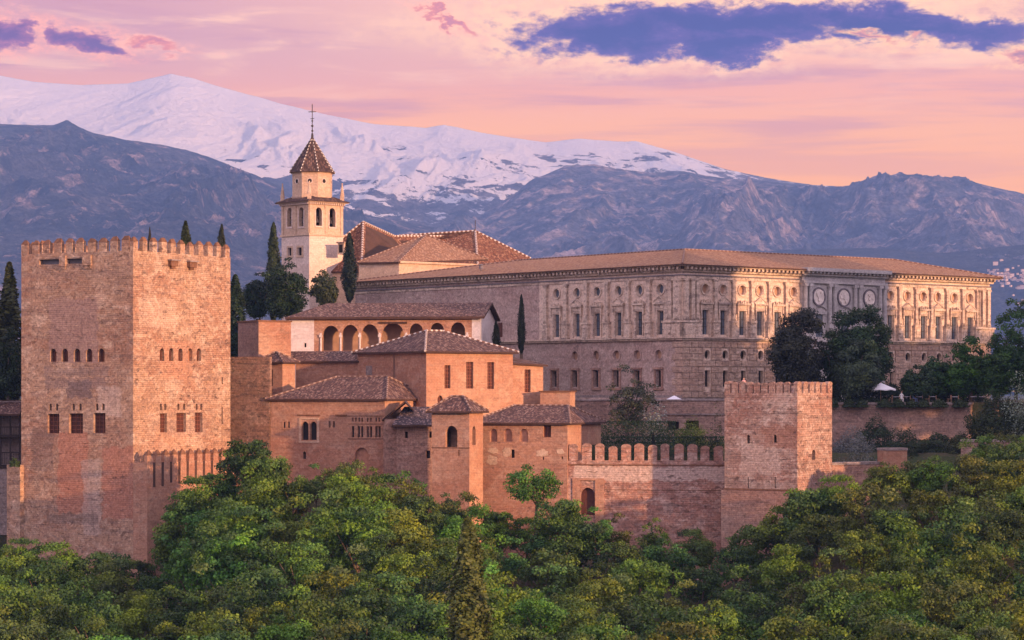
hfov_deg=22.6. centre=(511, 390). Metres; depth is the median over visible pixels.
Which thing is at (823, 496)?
broadleaf tree
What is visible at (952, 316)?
window frame
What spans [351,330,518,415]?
tall window house
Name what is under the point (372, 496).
broadleaf tree
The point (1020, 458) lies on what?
broadleaf tree
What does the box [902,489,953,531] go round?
broadleaf tree
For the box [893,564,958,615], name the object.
broadleaf tree
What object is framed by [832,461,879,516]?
garden wall
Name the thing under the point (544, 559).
broadleaf tree
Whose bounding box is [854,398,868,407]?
wall plant
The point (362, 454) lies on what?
door
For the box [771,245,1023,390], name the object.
hills
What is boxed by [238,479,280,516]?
broadleaf tree
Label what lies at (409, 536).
broadleaf tree
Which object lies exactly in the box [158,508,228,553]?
broadleaf tree
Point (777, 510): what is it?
broadleaf tree
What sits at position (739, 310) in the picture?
window frame
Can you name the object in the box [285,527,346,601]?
broadleaf tree
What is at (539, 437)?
rampart house
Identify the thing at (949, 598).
broadleaf tree
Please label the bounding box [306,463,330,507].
broadleaf tree
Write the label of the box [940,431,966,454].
garden bush
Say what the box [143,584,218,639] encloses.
broadleaf tree
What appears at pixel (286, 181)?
ridge mountains
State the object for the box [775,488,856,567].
broadleaf tree
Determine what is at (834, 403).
wall plant
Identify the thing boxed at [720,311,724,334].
window
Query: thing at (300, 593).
broadleaf tree
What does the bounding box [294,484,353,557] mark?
broadleaf tree
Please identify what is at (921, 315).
window frame
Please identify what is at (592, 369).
window frame
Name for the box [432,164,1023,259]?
craggy mountains
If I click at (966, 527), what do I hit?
broadleaf tree
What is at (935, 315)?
window frame
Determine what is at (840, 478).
broadleaf tree
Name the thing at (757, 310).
window frame
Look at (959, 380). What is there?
garden tree
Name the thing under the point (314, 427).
window
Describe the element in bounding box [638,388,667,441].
garden bush
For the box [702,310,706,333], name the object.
window
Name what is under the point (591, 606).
broadleaf tree
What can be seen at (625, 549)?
broadleaf tree
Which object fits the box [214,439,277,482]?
broadleaf tree
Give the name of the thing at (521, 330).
cypress tree
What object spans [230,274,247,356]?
cypress tree
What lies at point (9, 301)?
cypress tree
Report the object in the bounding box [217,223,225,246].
cypress tree
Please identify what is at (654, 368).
window frame
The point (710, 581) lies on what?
broadleaf tree
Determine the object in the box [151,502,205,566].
broadleaf tree
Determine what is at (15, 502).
stone buttress
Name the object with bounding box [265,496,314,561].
broadleaf tree
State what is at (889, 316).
window
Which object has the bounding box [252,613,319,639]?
broadleaf tree
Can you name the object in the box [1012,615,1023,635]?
broadleaf tree
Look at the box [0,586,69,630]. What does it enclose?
broadleaf tree
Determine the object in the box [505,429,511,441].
window
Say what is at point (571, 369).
window frame
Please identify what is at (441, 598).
broadleaf tree
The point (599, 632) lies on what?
broadleaf tree
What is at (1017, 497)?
broadleaf tree
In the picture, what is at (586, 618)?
broadleaf tree
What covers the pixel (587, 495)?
door
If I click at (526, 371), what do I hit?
window
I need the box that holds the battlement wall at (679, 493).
[568,443,723,580]
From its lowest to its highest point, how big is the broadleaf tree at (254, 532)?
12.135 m
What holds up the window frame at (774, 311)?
in the renaissance palace
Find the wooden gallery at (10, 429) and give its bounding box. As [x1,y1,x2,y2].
[0,400,20,535]
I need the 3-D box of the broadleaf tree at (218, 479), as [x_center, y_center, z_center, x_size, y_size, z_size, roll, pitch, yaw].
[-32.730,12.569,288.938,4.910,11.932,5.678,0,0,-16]
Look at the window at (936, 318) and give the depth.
373.37 m
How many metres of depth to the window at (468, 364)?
322.34 m
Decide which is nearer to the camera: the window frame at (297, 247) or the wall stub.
the wall stub
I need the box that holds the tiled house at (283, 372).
[263,351,299,394]
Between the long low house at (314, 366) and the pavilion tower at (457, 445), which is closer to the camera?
the pavilion tower at (457, 445)
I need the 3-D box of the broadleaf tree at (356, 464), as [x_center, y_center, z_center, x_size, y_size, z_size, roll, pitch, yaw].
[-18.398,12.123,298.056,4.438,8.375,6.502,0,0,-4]
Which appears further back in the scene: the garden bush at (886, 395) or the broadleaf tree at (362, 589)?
the garden bush at (886, 395)
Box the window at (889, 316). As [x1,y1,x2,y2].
[888,315,890,335]
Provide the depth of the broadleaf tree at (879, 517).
267.61 m
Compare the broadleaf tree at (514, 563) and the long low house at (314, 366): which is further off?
the long low house at (314, 366)
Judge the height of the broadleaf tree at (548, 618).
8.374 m
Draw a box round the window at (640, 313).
[638,312,641,334]
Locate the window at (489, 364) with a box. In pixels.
[487,362,492,388]
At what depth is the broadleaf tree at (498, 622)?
232.05 m
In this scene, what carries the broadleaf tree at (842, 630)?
on the ground
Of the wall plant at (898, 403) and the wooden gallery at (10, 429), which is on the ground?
the wooden gallery at (10, 429)
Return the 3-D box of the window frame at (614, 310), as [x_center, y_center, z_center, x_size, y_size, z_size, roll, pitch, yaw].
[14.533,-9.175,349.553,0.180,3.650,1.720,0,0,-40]
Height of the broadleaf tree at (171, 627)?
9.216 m
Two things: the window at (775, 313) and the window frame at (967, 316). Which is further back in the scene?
the window frame at (967, 316)
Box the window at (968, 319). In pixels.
[967,318,970,338]
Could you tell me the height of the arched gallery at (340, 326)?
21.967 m
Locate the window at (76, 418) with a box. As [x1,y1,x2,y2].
[71,413,82,432]
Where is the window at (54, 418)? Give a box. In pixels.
[50,414,58,432]
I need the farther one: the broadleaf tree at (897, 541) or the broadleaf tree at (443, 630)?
the broadleaf tree at (897, 541)
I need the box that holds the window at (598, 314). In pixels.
[597,313,599,335]
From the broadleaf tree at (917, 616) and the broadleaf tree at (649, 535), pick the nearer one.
the broadleaf tree at (917, 616)
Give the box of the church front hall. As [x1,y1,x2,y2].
[357,234,487,278]
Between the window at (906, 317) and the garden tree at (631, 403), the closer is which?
the garden tree at (631, 403)
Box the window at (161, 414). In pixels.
[160,413,163,431]
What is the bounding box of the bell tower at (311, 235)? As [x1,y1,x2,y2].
[275,104,349,319]
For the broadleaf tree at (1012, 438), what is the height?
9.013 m
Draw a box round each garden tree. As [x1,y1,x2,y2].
[0,326,20,556]
[242,271,270,319]
[263,257,309,319]
[307,269,338,305]
[606,363,661,442]
[765,307,827,382]
[814,328,843,397]
[825,303,895,398]
[826,338,882,398]
[898,364,937,401]
[919,354,952,398]
[944,335,984,401]
[971,345,1017,413]
[982,298,1023,403]
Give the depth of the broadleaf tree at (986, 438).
295.87 m
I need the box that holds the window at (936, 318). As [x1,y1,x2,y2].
[935,317,938,338]
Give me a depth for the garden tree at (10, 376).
320.63 m
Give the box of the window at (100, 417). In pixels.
[96,413,104,432]
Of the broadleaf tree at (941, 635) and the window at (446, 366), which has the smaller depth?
the broadleaf tree at (941, 635)
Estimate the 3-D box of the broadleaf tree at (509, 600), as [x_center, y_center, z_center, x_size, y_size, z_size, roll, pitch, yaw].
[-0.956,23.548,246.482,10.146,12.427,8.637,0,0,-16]
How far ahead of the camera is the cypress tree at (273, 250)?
391.53 m
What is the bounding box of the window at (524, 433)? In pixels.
[521,429,527,441]
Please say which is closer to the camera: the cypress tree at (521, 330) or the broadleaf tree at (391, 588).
the broadleaf tree at (391, 588)
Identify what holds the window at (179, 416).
in the fortress tower at (125, 358)
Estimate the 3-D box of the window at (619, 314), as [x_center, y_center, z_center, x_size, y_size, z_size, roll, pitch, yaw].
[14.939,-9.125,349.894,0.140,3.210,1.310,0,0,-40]
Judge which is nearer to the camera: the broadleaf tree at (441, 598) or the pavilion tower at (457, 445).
the broadleaf tree at (441, 598)
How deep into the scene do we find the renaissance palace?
355.83 m
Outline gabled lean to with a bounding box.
[382,401,413,491]
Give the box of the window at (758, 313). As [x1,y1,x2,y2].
[757,312,760,335]
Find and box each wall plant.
[832,398,838,407]
[842,399,855,407]
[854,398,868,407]
[875,398,892,407]
[892,398,904,407]
[905,399,917,407]
[918,398,931,407]
[931,398,948,407]
[950,397,969,407]
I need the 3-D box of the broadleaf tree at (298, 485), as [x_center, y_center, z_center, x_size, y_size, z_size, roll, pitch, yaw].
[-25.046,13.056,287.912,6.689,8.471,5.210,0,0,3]
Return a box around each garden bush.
[8,457,19,466]
[633,418,648,459]
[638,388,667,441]
[671,415,711,445]
[707,401,723,460]
[832,389,879,401]
[832,422,876,452]
[837,432,876,461]
[855,411,897,451]
[873,380,908,401]
[883,426,928,457]
[908,393,949,401]
[914,431,950,451]
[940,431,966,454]
[944,391,992,401]
[956,387,1023,440]
[999,371,1023,438]
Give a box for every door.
[357,448,368,470]
[581,488,594,514]
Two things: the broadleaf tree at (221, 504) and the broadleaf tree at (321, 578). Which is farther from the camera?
the broadleaf tree at (221, 504)
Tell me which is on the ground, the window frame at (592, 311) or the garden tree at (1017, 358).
the garden tree at (1017, 358)
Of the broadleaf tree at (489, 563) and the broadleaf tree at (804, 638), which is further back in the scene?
the broadleaf tree at (489, 563)
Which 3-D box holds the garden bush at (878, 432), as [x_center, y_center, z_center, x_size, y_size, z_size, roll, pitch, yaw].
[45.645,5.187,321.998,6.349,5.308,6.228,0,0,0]
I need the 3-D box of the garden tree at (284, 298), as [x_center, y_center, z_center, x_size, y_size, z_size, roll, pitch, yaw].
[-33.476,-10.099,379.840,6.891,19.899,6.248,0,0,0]
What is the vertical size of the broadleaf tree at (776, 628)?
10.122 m
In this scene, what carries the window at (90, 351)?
in the fortress tower at (125, 358)
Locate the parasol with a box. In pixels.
[869,382,895,400]
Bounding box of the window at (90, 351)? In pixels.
[88,349,91,361]
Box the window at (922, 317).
[921,316,923,338]
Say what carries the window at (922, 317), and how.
in the renaissance palace
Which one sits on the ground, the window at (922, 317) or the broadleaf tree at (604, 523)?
the broadleaf tree at (604, 523)
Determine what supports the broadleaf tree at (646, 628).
on the ground
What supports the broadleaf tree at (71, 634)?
on the ground
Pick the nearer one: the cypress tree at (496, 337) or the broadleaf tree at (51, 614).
the broadleaf tree at (51, 614)
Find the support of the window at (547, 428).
in the rampart house at (539, 437)
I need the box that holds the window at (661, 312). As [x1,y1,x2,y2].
[660,311,662,334]
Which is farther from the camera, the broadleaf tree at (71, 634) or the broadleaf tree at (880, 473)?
the broadleaf tree at (880, 473)
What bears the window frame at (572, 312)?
in the renaissance palace
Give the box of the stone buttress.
[7,464,23,555]
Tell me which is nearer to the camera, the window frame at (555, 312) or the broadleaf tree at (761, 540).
the broadleaf tree at (761, 540)
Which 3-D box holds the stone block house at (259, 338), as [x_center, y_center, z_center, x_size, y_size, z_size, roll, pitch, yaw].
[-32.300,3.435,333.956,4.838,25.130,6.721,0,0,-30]
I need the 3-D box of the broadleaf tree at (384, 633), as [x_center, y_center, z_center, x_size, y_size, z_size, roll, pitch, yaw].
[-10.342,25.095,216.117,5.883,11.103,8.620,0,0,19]
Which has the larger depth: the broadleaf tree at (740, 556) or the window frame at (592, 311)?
the window frame at (592, 311)
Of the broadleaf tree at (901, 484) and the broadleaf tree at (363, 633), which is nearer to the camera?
the broadleaf tree at (363, 633)
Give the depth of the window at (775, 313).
351.69 m
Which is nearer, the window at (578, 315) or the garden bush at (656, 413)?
the garden bush at (656, 413)
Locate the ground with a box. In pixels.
[0,392,1023,639]
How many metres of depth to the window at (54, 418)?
306.83 m
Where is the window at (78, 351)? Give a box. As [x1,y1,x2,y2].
[76,349,79,361]
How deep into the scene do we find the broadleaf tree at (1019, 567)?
250.98 m
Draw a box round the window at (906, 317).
[905,316,907,337]
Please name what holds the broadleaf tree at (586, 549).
on the ground
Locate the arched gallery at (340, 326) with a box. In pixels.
[285,302,499,387]
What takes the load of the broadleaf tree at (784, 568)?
on the ground
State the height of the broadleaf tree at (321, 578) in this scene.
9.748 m
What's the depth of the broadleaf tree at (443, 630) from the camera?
219.07 m
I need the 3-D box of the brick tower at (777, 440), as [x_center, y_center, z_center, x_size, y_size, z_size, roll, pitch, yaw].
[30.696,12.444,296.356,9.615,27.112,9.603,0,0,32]
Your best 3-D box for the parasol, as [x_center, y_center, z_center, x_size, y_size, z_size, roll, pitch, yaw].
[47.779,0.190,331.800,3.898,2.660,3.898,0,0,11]
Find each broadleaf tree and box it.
[0,537,41,597]
[0,547,40,586]
[0,555,28,609]
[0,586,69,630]
[0,605,16,625]
[0,619,49,639]
[11,562,78,611]
[18,602,79,639]
[33,540,86,591]
[42,575,121,630]
[53,616,111,639]
[65,599,125,639]
[75,551,144,591]
[77,560,135,604]
[87,633,162,639]
[105,588,162,629]
[109,594,173,639]
[124,558,158,590]
[127,574,182,635]
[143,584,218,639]
[148,531,194,602]
[150,621,205,639]
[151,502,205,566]
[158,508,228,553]
[160,546,228,593]
[163,475,217,526]
[178,633,219,639]
[179,562,230,625]
[181,519,251,602]
[185,607,240,639]
[191,534,271,598]
[199,483,241,552]
[200,617,276,639]
[201,484,282,541]
[202,450,244,500]
[203,578,293,638]
[205,504,278,552]
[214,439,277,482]
[224,558,288,616]
[233,477,302,534]
[235,601,296,639]
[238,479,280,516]
[238,521,289,572]
[240,450,292,492]
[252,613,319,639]
[261,583,339,625]
[263,469,318,520]
[264,538,325,606]
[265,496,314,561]
[278,478,317,520]
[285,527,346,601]
[288,593,370,639]
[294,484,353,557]
[296,569,359,620]
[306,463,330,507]
[306,504,389,572]
[308,619,366,639]
[317,465,354,499]
[318,466,370,509]
[323,543,378,599]
[325,580,400,632]
[336,459,370,485]
[340,484,409,534]
[342,593,403,639]
[349,569,415,624]
[356,529,404,592]
[364,466,385,504]
[367,473,412,521]
[368,624,429,639]
[372,506,433,557]
[373,545,436,629]
[381,478,441,521]
[381,599,477,639]
[387,470,427,526]
[390,574,431,630]
[394,495,446,534]
[404,537,452,592]
[408,555,454,613]
[424,588,493,638]
[425,537,492,585]
[425,635,440,639]
[431,490,485,534]
[431,502,507,557]
[432,623,452,639]
[433,492,466,529]
[451,558,510,608]
[459,603,507,639]
[475,526,502,580]
[481,511,519,549]
[482,571,543,639]
[484,511,526,578]
[489,622,556,639]
[493,536,529,597]
[503,463,563,567]
[505,589,569,638]
[507,516,554,585]
[518,516,565,586]
[518,548,593,597]
[518,563,567,620]
[529,498,585,538]
[540,630,597,639]
[541,522,615,581]
[547,581,618,639]
[553,514,592,581]
[557,608,627,638]
[568,612,640,639]
[568,636,589,639]
[571,568,625,613]
[581,506,612,579]
[593,539,648,584]
[598,572,657,633]
[599,512,633,565]
[608,558,685,606]
[608,591,707,639]
[621,633,652,639]
[627,525,674,591]
[640,517,669,551]
[640,536,700,600]
[646,620,720,639]
[657,579,705,619]
[669,527,718,597]
[670,565,724,611]
[685,599,751,639]
[700,587,761,639]
[704,614,747,639]
[706,591,795,639]
[711,544,762,589]
[723,563,792,622]
[725,523,796,567]
[747,543,814,602]
[750,578,797,639]
[758,605,837,639]
[759,504,818,545]
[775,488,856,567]
[775,573,870,638]
[782,492,828,558]
[785,514,844,576]
[785,555,840,624]
[787,636,818,639]
[816,474,865,516]
[818,546,869,596]
[820,493,866,569]
[820,597,913,639]
[832,625,857,639]
[836,523,892,576]
[837,482,914,534]
[837,567,891,615]
[850,570,930,638]
[859,464,920,506]
[863,461,901,488]
[863,619,938,639]
[865,514,951,584]
[869,509,931,569]
[875,531,929,591]
[885,608,938,639]
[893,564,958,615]
[897,460,944,521]
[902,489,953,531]
[906,455,958,524]
[911,579,989,631]
[912,505,1013,573]
[914,627,972,639]
[927,594,1023,639]
[934,553,994,590]
[935,474,975,528]
[942,550,993,626]
[947,522,1007,601]
[947,634,974,639]
[950,453,1008,508]
[952,489,1017,536]
[953,443,985,475]
[955,581,1023,639]
[959,433,1001,474]
[965,497,1023,559]
[973,541,1020,615]
[973,623,1016,639]
[974,459,1023,514]
[979,433,1023,479]
[980,441,1023,477]
[994,552,1023,617]
[1002,486,1023,523]
[1007,452,1023,480]
[1009,540,1023,571]
[1010,435,1023,458]
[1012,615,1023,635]
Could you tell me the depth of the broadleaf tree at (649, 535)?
280.12 m
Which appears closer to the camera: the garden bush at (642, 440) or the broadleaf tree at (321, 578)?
the broadleaf tree at (321, 578)
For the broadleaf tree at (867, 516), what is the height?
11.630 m
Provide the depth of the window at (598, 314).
353.41 m
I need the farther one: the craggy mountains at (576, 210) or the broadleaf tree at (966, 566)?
the craggy mountains at (576, 210)
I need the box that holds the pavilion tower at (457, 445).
[425,395,489,542]
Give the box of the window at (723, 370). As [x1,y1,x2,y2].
[723,370,724,386]
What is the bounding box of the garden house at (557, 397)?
[539,391,576,406]
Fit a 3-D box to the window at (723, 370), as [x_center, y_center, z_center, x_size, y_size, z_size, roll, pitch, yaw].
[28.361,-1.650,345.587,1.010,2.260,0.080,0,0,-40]
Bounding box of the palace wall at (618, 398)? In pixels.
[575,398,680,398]
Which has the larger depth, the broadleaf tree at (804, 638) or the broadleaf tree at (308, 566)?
the broadleaf tree at (308, 566)
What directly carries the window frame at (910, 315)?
in the renaissance palace
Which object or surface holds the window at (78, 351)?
in the fortress tower at (125, 358)
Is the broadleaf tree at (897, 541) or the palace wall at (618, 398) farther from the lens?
the palace wall at (618, 398)
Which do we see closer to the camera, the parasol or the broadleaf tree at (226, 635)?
the broadleaf tree at (226, 635)
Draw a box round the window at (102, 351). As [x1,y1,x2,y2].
[100,349,103,361]
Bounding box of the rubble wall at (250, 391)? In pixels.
[230,357,271,501]
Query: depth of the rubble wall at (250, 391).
318.90 m
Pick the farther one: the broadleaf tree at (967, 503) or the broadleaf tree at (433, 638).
the broadleaf tree at (967, 503)
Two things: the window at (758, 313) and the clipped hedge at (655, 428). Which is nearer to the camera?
the clipped hedge at (655, 428)
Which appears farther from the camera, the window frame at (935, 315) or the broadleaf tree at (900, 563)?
the window frame at (935, 315)
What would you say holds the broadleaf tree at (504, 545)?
on the ground
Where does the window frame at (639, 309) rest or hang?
in the renaissance palace
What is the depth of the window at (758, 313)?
349.81 m
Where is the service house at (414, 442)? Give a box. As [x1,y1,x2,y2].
[383,407,431,512]
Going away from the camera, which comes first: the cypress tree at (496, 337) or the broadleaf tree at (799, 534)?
the broadleaf tree at (799, 534)
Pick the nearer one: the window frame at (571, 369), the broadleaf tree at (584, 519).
the broadleaf tree at (584, 519)
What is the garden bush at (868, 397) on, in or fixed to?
on the ground
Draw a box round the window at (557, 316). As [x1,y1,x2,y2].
[556,315,558,336]
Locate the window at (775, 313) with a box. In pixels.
[774,312,777,335]
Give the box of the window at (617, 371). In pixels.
[617,371,618,386]
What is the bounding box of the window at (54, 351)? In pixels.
[52,349,55,361]
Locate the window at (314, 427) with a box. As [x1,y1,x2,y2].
[312,422,316,439]
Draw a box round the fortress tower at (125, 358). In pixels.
[21,235,229,593]
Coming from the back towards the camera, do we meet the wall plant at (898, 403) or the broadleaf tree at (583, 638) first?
the wall plant at (898, 403)
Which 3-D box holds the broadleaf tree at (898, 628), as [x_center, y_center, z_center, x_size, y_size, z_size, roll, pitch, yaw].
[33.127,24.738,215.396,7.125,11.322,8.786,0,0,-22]
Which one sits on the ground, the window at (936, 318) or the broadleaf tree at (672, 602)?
the broadleaf tree at (672, 602)
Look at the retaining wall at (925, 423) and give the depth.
330.00 m
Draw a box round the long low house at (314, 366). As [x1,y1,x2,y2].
[291,351,358,387]
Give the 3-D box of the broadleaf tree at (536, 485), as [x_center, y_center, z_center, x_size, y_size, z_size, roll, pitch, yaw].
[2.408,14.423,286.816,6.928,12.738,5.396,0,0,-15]
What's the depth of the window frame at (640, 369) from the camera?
346.24 m
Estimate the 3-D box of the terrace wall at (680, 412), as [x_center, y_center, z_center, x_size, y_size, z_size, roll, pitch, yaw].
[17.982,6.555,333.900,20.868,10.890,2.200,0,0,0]
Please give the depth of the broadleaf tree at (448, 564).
263.32 m
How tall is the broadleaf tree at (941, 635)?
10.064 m
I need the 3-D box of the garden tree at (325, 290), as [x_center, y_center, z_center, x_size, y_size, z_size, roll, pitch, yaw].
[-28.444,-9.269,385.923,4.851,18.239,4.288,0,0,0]
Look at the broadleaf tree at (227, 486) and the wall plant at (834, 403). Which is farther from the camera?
the wall plant at (834, 403)
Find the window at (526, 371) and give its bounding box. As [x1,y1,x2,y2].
[525,370,528,391]
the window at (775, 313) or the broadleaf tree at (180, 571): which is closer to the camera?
the broadleaf tree at (180, 571)
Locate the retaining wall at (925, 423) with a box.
[832,402,973,445]
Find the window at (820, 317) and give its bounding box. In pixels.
[816,315,821,336]
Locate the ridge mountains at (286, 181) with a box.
[224,159,471,217]
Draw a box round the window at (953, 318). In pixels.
[952,317,954,338]
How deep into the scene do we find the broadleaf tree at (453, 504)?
287.26 m
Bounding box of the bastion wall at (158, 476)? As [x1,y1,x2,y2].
[133,448,233,586]
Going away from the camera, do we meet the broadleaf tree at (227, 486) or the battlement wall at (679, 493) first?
the broadleaf tree at (227, 486)
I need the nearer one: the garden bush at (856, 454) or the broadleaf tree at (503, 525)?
the broadleaf tree at (503, 525)
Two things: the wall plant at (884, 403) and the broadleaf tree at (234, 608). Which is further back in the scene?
the wall plant at (884, 403)
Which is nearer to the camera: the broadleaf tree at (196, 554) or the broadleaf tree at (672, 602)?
the broadleaf tree at (672, 602)
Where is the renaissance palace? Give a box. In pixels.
[354,248,1002,400]
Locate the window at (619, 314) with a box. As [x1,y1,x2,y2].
[618,313,620,335]
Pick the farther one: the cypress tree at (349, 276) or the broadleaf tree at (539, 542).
the cypress tree at (349, 276)
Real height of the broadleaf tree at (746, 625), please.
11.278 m
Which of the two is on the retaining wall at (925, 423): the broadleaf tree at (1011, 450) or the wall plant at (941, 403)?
the wall plant at (941, 403)
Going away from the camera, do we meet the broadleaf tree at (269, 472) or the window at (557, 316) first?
the broadleaf tree at (269, 472)
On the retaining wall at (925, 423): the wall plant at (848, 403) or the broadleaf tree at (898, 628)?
the wall plant at (848, 403)
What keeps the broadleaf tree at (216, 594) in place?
on the ground
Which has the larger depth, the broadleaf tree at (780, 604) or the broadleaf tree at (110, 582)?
the broadleaf tree at (110, 582)
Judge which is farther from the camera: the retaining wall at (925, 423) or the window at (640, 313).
the window at (640, 313)
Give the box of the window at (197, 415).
[195,413,199,431]
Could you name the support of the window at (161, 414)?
in the fortress tower at (125, 358)
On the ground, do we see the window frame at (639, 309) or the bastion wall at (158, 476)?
the bastion wall at (158, 476)
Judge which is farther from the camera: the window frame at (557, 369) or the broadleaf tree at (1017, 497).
the window frame at (557, 369)
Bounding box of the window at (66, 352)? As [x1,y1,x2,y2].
[64,349,67,361]
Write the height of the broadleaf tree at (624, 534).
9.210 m
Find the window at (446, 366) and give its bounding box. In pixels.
[445,365,448,387]
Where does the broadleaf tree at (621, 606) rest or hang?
on the ground
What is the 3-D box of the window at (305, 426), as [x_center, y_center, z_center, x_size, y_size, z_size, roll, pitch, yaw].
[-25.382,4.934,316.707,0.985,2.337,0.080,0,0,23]
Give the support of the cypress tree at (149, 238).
on the ground
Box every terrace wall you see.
[575,399,723,441]
[681,398,723,398]
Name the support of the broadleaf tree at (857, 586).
on the ground
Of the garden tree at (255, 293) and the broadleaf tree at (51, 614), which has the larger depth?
the garden tree at (255, 293)
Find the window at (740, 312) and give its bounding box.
[739,311,742,334]
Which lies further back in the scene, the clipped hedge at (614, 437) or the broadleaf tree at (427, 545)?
the clipped hedge at (614, 437)
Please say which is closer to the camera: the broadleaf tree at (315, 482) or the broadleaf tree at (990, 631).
the broadleaf tree at (990, 631)
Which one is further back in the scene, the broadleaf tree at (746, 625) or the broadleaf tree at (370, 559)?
the broadleaf tree at (370, 559)
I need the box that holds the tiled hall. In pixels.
[265,376,417,495]
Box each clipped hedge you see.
[601,421,675,443]
[602,435,723,457]
[656,428,701,443]
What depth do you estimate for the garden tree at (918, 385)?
331.68 m
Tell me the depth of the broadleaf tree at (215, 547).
260.98 m
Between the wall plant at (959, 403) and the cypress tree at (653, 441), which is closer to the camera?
the cypress tree at (653, 441)
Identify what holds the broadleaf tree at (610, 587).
on the ground
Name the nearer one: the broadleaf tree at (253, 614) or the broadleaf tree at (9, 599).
the broadleaf tree at (253, 614)
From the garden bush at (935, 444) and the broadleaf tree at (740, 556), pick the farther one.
the garden bush at (935, 444)
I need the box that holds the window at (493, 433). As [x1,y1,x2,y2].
[491,429,496,441]
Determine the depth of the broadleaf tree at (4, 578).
268.27 m
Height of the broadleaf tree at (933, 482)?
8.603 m
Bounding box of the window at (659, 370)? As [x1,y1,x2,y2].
[659,370,660,386]
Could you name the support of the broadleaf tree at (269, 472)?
on the ground
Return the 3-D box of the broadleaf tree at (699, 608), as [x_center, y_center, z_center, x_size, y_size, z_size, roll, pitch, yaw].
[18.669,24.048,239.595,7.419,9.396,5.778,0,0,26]
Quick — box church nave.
[331,220,530,302]
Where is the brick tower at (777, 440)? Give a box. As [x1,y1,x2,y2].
[721,381,831,586]
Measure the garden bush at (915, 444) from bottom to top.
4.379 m
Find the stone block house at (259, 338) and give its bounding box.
[237,320,291,356]
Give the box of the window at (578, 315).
[576,314,579,336]
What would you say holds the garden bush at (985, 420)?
on the ground
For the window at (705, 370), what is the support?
in the renaissance palace
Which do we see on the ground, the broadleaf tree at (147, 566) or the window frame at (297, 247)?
the broadleaf tree at (147, 566)
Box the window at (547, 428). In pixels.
[544,425,550,436]
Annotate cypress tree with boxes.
[0,261,20,399]
[0,304,20,399]
[147,227,150,250]
[180,220,192,246]
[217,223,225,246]
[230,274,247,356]
[263,222,281,319]
[340,232,357,302]
[440,516,496,639]
[491,321,500,344]
[516,294,526,358]
[651,433,655,444]
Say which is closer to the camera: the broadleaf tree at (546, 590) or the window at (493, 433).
the broadleaf tree at (546, 590)
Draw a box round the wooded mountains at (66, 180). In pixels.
[0,120,1023,384]
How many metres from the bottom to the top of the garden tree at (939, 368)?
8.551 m
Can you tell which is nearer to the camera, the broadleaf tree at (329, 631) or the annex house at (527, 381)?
the broadleaf tree at (329, 631)
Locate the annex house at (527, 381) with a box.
[513,357,547,403]
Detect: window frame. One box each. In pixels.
[286,211,292,228]
[286,246,292,257]
[296,245,302,257]
[298,210,303,227]
[299,418,318,442]
[315,210,322,227]
[328,211,336,228]
[549,368,558,389]
[552,312,560,338]
[569,368,579,389]
[572,312,580,337]
[590,368,600,389]
[592,311,601,337]
[610,368,620,389]
[614,310,622,336]
[631,368,641,389]
[634,309,643,336]
[652,367,663,389]
[656,309,664,335]
[700,309,710,335]
[718,309,728,335]
[737,310,746,336]
[755,310,764,336]
[772,311,781,327]
[887,314,894,339]
[903,314,911,339]
[919,315,927,339]
[934,315,941,339]
[950,316,958,340]
[966,316,973,335]
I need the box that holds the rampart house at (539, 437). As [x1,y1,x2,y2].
[483,404,606,557]
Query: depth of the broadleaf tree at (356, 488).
284.33 m
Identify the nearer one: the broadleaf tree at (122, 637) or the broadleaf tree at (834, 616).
the broadleaf tree at (122, 637)
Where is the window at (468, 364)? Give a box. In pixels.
[466,362,471,388]
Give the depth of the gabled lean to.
309.68 m
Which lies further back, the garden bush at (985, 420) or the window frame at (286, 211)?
the window frame at (286, 211)
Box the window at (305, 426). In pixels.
[303,422,307,439]
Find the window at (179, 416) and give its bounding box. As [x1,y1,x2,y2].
[176,413,182,431]
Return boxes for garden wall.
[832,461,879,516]
[960,439,1022,455]
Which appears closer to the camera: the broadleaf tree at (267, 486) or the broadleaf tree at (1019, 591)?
the broadleaf tree at (1019, 591)
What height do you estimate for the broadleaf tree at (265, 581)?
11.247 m
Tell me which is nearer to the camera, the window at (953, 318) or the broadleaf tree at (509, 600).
the broadleaf tree at (509, 600)
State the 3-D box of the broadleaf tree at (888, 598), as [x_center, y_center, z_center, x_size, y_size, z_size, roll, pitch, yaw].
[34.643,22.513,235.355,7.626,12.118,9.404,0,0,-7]
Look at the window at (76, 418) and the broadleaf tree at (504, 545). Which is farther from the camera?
the window at (76, 418)
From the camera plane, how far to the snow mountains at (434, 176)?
10398.26 m
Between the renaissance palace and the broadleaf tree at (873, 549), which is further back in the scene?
the renaissance palace
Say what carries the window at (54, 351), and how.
in the fortress tower at (125, 358)
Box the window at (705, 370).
[705,370,706,386]
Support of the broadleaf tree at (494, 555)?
on the ground
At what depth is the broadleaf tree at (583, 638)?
210.60 m
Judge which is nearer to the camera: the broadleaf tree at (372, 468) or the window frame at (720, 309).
the broadleaf tree at (372, 468)
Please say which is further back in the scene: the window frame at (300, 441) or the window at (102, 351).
the window frame at (300, 441)
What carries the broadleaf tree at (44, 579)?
on the ground
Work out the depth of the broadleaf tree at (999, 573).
245.50 m
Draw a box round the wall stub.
[877,448,907,492]
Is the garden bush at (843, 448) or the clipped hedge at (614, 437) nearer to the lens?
the clipped hedge at (614, 437)
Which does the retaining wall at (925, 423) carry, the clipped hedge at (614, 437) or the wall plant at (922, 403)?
the wall plant at (922, 403)
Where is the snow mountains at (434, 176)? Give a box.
[0,74,833,227]
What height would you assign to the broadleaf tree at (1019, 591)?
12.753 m
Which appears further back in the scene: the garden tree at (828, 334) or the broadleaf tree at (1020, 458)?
the garden tree at (828, 334)

